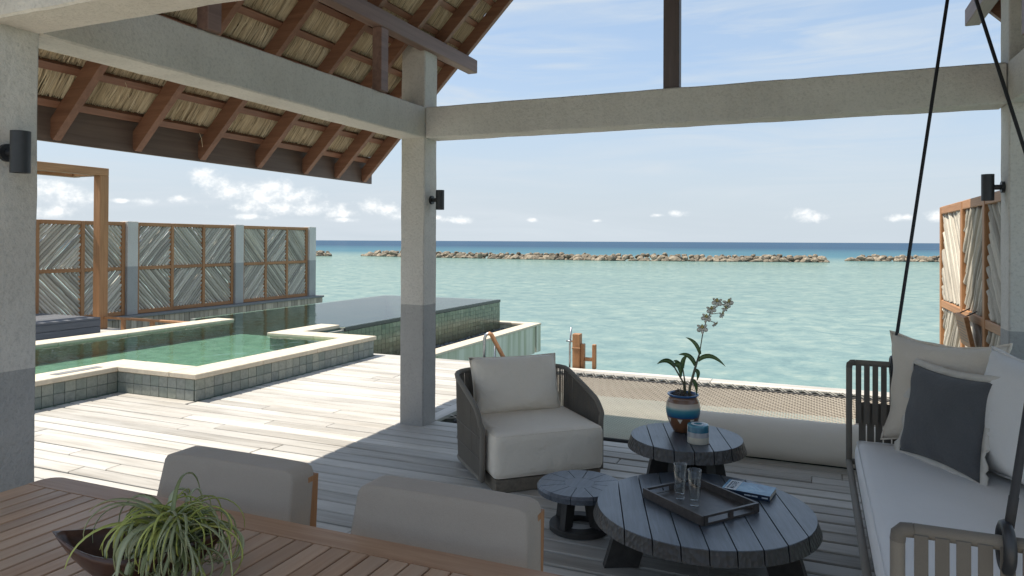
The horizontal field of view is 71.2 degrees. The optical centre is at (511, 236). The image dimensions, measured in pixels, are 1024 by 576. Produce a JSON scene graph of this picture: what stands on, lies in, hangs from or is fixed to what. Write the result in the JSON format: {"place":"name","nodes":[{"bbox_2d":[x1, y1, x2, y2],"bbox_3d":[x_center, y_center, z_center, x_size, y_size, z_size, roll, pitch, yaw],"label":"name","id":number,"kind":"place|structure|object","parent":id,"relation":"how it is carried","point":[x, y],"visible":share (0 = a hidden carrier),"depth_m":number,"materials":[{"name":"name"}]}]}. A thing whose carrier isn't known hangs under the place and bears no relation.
{"place":"outdoors","nodes":[
{"label":"outdoors","id":0,"kind":"place"},
{"bbox_2d":[43,328,120,332],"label":"terrace","id":1,"kind":"structure","parent":0,"point":[108,330],"depth_m":12.69,"materials":[{"name":"white wood"}]},
{"bbox_2d":[35,313,100,340],"bbox_3d":[-8.109,1.473,10.897,1.485,0.270,2.890,0,0,23],"label":"sunbed","id":2,"kind":"object","parent":1,"relation":"on","point":[60,326],"visible":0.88,"depth_m":11.50,"materials":[{"name":"grey fabric"}]},
{"bbox_2d":[37,161,108,328],"bbox_3d":[-8.368,0.204,11.357,0.915,2.869,3.615,0,0,23],"label":"pergola","id":3,"kind":"object","parent":1,"relation":"on","point":[100,243],"visible":0.71,"depth_m":12.72,"materials":[{"name":"brown wood"}]},
{"bbox_2d":[104,316,188,329],"bbox_3d":[-6.269,1.544,12.355,2.160,0.224,0.060,0,0,23],"label":"terrace handrail","id":4,"kind":"object","parent":1,"relation":"on","point":[124,319],"visible":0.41,"depth_m":12.44,"materials":[{"name":"brown wood"}]},
{"bbox_2d":[108,295,323,328],"bbox_3d":[-7.331,1.822,15.972,0.470,0.390,9.350,0,0,23],"label":"screen ledge","id":5,"kind":"object","parent":1,"relation":"attached to","point":[187,314],"visible":0.42,"depth_m":16.37,"materials":[{"name":"grey stone"},{"name":"tile"}]},
{"bbox_2d":[36,219,125,316],"bbox_3d":[-8.465,0.648,13.372,0.100,1.900,2.715,0,0,23],"label":"stick screen","id":6,"kind":"object","parent":5,"relation":"on","point":[76,254],"visible":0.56,"depth_m":13.61,"materials":[{"name":"grey wood"}]},
{"bbox_2d":[120,221,137,314],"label":"screen pillar","id":7,"kind":"structure","parent":5,"relation":"on","point":[131,267],"depth_m":14.67,"materials":[{"name":"paint"}]},
{"bbox_2d":[138,222,233,313],"bbox_3d":[-7.311,0.673,16.104,0.101,1.900,2.705,0,0,23],"label":"stick screen","id":8,"kind":"object","parent":5,"relation":"on","point":[198,286],"visible":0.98,"depth_m":16.00,"materials":[{"name":"grey wood"}]},
{"bbox_2d":[233,225,243,303],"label":"screen pillar","id":9,"kind":"structure","parent":5,"relation":"on","point":[238,280],"depth_m":17.39,"materials":[{"name":"paint"}]},
{"bbox_2d":[243,226,307,302],"bbox_3d":[-6.196,0.697,18.743,0.100,1.900,2.475,0,0,23],"label":"stick screen","id":10,"kind":"object","parent":5,"relation":"on","point":[275,266],"visible":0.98,"depth_m":18.69,"materials":[{"name":"grey wood"}]},
{"bbox_2d":[307,227,315,295],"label":"screen pillar","id":11,"kind":"structure","parent":5,"relation":"on","point":[311,286],"depth_m":19.92,"materials":[{"name":"paint"}]},
{"bbox_2d":[34,353,888,575],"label":"deck","id":12,"kind":"structure","parent":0,"point":[343,432],"depth_m":5.59,"materials":[{"name":"grey wood"}]},
{"bbox_2d":[0,23,37,491],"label":"concrete column","id":13,"kind":"structure","parent":12,"relation":"on","point":[18,78],"depth_m":3.02,"materials":[{"name":"paint"}]},
{"bbox_2d":[0,130,30,173],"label":"wall lamp","id":14,"kind":"object","parent":13,"relation":"attached to","point":[15,153],"visible":1,"depth_m":2.92,"materials":[{"name":"black metal"}]},
{"bbox_2d":[0,0,242,33],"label":"concrete beam","id":15,"kind":"structure","parent":13,"relation":"attached to","point":[39,16],"depth_m":2.80,"materials":[{"name":"paint"}]},
{"bbox_2d":[157,446,317,526],"bbox_3d":[-1.073,1.190,2.236,0.631,0.839,0.722,0,0,23],"label":"dining chair","id":16,"kind":"object","parent":12,"relation":"on","point":[283,489],"visible":0.52,"depth_m":2.42,"materials":[{"name":"beige fabric"}]},
{"bbox_2d":[0,477,562,575],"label":"dining table","id":17,"kind":"object","parent":12,"relation":"on","point":[34,515],"visible":0.77,"depth_m":1.98,"materials":[{"name":"brown wood"}]},
{"bbox_2d":[52,526,227,575],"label":"bowl","id":18,"kind":"object","parent":17,"relation":"on","point":[87,556],"visible":0.46,"depth_m":1.77,"materials":[{"name":"brown wood"}]},
{"bbox_2d":[64,472,244,575],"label":"air plant","id":19,"kind":"object","parent":18,"relation":"in","point":[168,526],"visible":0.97,"depth_m":1.73,"materials":[{"name":"green plant"}]},
{"bbox_2d":[35,299,540,409],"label":"swimming pool","id":20,"kind":"structure","parent":12,"relation":"attached to","point":[185,371],"depth_m":9.67,"materials":[{"name":"green stone"}]},
{"bbox_2d":[41,295,497,357],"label":"pool water","id":21,"kind":"structure","parent":20,"relation":"in","point":[375,304],"depth_m":13.31,"materials":[{"name":"green liquid"}]},
{"bbox_2d":[400,45,436,425],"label":"concrete column","id":22,"kind":"structure","parent":12,"relation":"on","point":[418,271],"depth_m":6.22,"materials":[{"name":"paint"}]},
{"bbox_2d":[38,14,424,138],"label":"concrete beam","id":23,"kind":"structure","parent":22,"relation":"attached to","point":[161,47],"depth_m":4.14,"materials":[{"name":"paint"}]},
{"bbox_2d":[429,190,443,209],"bbox_3d":[-0.653,-0.317,6.249,0.129,0.171,0.074,0,0,23],"label":"wall lamp","id":24,"kind":"object","parent":22,"relation":"attached to","point":[439,199],"visible":1,"depth_m":6.21,"materials":[{"name":"black metal"}]},
{"bbox_2d":[426,62,1007,140],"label":"concrete beam","id":25,"kind":"structure","parent":22,"relation":"attached to","point":[973,87],"depth_m":5.19,"materials":[{"name":"paint"}]},
{"bbox_2d":[37,0,1023,183],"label":"thatched roof","id":26,"kind":"structure","parent":25,"relation":"on","point":[85,103],"depth_m":5.40,"materials":[{"name":"wood"}]},
{"bbox_2d":[351,475,543,570],"bbox_3d":[-0.312,1.191,1.914,0.631,0.839,0.722,0,0,23],"label":"dining chair","id":27,"kind":"object","parent":12,"relation":"on","point":[491,525],"visible":0.87,"depth_m":2.11,"materials":[{"name":"beige fabric"}]},
{"bbox_2d":[455,353,603,492],"bbox_3d":[0.101,1.256,5.043,0.910,0.758,0.899,0,0,-20],"label":"armchair","id":28,"kind":"object","parent":12,"relation":"on","point":[520,427],"visible":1,"depth_m":4.88,"materials":[{"name":"grey fabric"}]},
{"bbox_2d":[537,470,618,539],"bbox_3d":[0.377,1.503,3.996,0.476,0.250,0.476,0,0,23],"label":"side table","id":29,"kind":"object","parent":12,"relation":"on","point":[567,491],"visible":0.91,"depth_m":3.91,"materials":[{"name":"grey wood"}]},
{"bbox_2d":[566,327,596,368],"bbox_3d":[0.878,2.017,9.110,0.395,1.701,0.114,0,0,23],"label":"landing post","id":30,"kind":"object","parent":12,"relation":"attached to","point":[579,358],"visible":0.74,"depth_m":9.08,"materials":[{"name":"wood"}]},
{"bbox_2d":[443,371,888,469],"bbox_3d":[2.146,1.698,6.717,4.900,0.107,2.665,0,0,23],"label":"overwater net","id":31,"kind":"object","parent":12,"relation":"attached to","point":[610,435],"visible":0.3,"depth_m":7.39,"materials":[{"name":"fabric"}]},
{"bbox_2d":[628,423,746,475],"bbox_3d":[1.058,1.425,4.349,0.704,0.420,0.704,0,0,23],"label":"coffee table","id":32,"kind":"object","parent":12,"relation":"on","point":[663,447],"visible":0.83,"depth_m":4.18,"materials":[{"name":"grey wood"}]},
{"bbox_2d":[666,389,700,432],"bbox_3d":[1.067,1.090,4.463,0.212,0.251,0.212,0,0,23],"label":"plant pot","id":33,"kind":"object","parent":32,"relation":"on","point":[683,409],"visible":0.95,"depth_m":4.39,"materials":[{"name":"ceramic"}]},
{"bbox_2d":[657,298,733,394],"bbox_3d":[1.141,0.702,4.451,0.473,0.642,0.053,0,0,1],"label":"orchid","id":34,"kind":"object","parent":33,"relation":"in","point":[702,328],"visible":1,"depth_m":4.46,"materials":[{"name":"plant"}]},
{"bbox_2d":[687,422,708,444],"bbox_3d":[1.095,1.158,4.211,0.125,0.112,0.125,0,0,23],"label":"candle jar","id":35,"kind":"object","parent":32,"relation":"on","point":[697,433],"visible":1,"depth_m":4.16,"materials":[{"name":"ceramic"}]},
{"bbox_2d":[593,472,822,575],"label":"coffee table","id":36,"kind":"object","parent":12,"relation":"on","point":[780,533],"visible":0.92,"depth_m":3.30,"materials":[{"name":"grey wood"}]},
{"bbox_2d":[643,477,758,525],"bbox_3d":[0.934,1.315,3.567,0.370,0.046,0.430,0,0,-29],"label":"tray","id":37,"kind":"object","parent":36,"relation":"on","point":[718,504],"visible":0.98,"depth_m":3.56,"materials":[{"name":"brown wood"}]},
{"bbox_2d":[674,462,686,500],"bbox_3d":[0.850,1.239,3.616,0.067,0.178,0.067,0,0,23],"label":"glass","id":38,"kind":"object","parent":37,"relation":"on","point":[685,482],"visible":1,"depth_m":3.61,"materials":[{"name":"clear glass"}]},
{"bbox_2d":[688,470,701,506],"bbox_3d":[0.899,1.239,3.524,0.067,0.178,0.067,0,0,23],"label":"glass","id":39,"kind":"object","parent":37,"relation":"on","point":[699,491],"visible":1,"depth_m":3.52,"materials":[{"name":"clear glass"}]},
{"bbox_2d":[722,479,776,501],"bbox_3d":[1.237,1.326,3.736,0.244,0.029,0.158,0,0,32],"label":"book","id":40,"kind":"object","parent":36,"relation":"on","point":[756,491],"visible":0.98,"depth_m":3.71,"materials":[{"name":"paper"}]},
{"bbox_2d":[698,410,891,468],"bbox_3d":[2.035,1.495,5.261,1.620,0.306,0.306,0,0,23],"label":"bolster","id":41,"kind":"object","parent":12,"relation":"on","point":[807,441],"visible":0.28,"depth_m":5.15,"materials":[{"name":"grey fabric"}]},
{"bbox_2d":[1001,0,1023,359],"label":"concrete column","id":42,"kind":"structure","parent":12,"relation":"on","point":[1012,234],"depth_m":4.52,"materials":[{"name":"paint"}]},
{"bbox_2d":[940,190,1000,346],"bbox_3d":[3.832,0.652,5.953,0.100,1.915,2.715,0,0,23],"label":"stick screen","id":43,"kind":"object","parent":42,"relation":"attached to","point":[970,253],"visible":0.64,"depth_m":5.84,"materials":[{"name":"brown wood"}]},
{"bbox_2d":[954,308,976,346],"bbox_3d":[3.600,0.725,5.670,0.102,0.294,0.400,0,0,23],"label":"hanging board","id":44,"kind":"object","parent":43,"relation":"hanging from","point":[964,330],"visible":0.99,"depth_m":5.58,"materials":[{"name":"brown wood"}]},
{"bbox_2d":[981,174,1005,200],"bbox_3d":[3.126,-0.318,4.653,0.129,0.171,0.074,0,0,23],"label":"wall lamp","id":45,"kind":"object","parent":42,"relation":"attached to","point":[989,187],"visible":1,"depth_m":4.63,"materials":[{"name":"black metal"}]},
{"bbox_2d":[1009,49,1023,102],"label":"concrete beam","id":46,"kind":"structure","parent":42,"relation":"attached to","point":[1016,78],"depth_m":4.35,"materials":[{"name":"paint"}]},
{"bbox_2d":[39,239,939,438],"bbox_3d":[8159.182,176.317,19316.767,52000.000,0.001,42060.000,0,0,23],"label":"sea","id":47,"kind":"structure","parent":0,"point":[818,324],"depth_m":38.70,"materials":[{"name":"liquid"}]},
{"bbox_2d":[316,250,331,255],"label":"breakwater","id":48,"kind":"object","parent":47,"relation":"in","point":[322,253],"visible":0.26,"depth_m":135.54,"materials":[{"name":"stone"}]},
{"bbox_2d":[361,250,829,262],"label":"breakwater","id":49,"kind":"object","parent":47,"relation":"in","point":[653,257],"visible":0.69,"depth_m":112.63,"materials":[{"name":"stone"}]},
{"bbox_2d":[844,254,939,261],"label":"breakwater","id":50,"kind":"object","parent":47,"relation":"in","point":[885,258],"visible":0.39,"depth_m":115.92,"materials":[{"name":"stone"}]},
{"bbox_2d":[483,331,504,356],"bbox_3d":[-0.079,2.084,9.712,0.655,1.567,0.063,0,0,14],"label":"ladder handrail","id":51,"kind":"object","parent":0,"point":[496,344],"visible":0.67,"depth_m":9.74,"materials":[{"name":"metal"}]},
{"bbox_2d":[36,0,1000,242],"label":"sky","id":52,"kind":"structure","parent":0,"point":[852,179],"materials":[{"name":"blue"}]},
{"bbox_3d":[1.944,-1.773,2.668,0.100,0.098,3.600,0,0,23],"label":"beam","id":53,"kind":"object","parent":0,"visible":0},
{"bbox_2d":[846,0,1023,575],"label":"swing sofa","id":54,"kind":"object","parent":53,"relation":"hanging from","point":[922,518],"visible":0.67,"depth_m":3.16,"materials":[{"name":"grey fabric"}]},
{"bbox_2d":[880,330,1012,439],"bbox_3d":[2.379,0.876,3.953,0.314,0.653,0.672,0,0,-29],"label":"pillow","id":55,"kind":"object","parent":54,"relation":"on","point":[906,351],"visible":0.44,"depth_m":4.02,"materials":[{"name":"fabric"}]},
{"bbox_2d":[894,358,999,485],"bbox_3d":[2.249,0.951,3.722,0.197,0.552,0.633,0,0,-8],"label":"pillow","id":56,"kind":"object","parent":54,"relation":"on","point":[943,420],"visible":0.97,"depth_m":3.62,"materials":[{"name":"grey fabric"}]},
{"bbox_2d":[984,346,1023,483],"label":"pillow","id":57,"kind":"object","parent":54,"relation":"on","point":[1005,403],"visible":0.64,"depth_m":3.38,"materials":[{"name":"fabric"}]}
]}

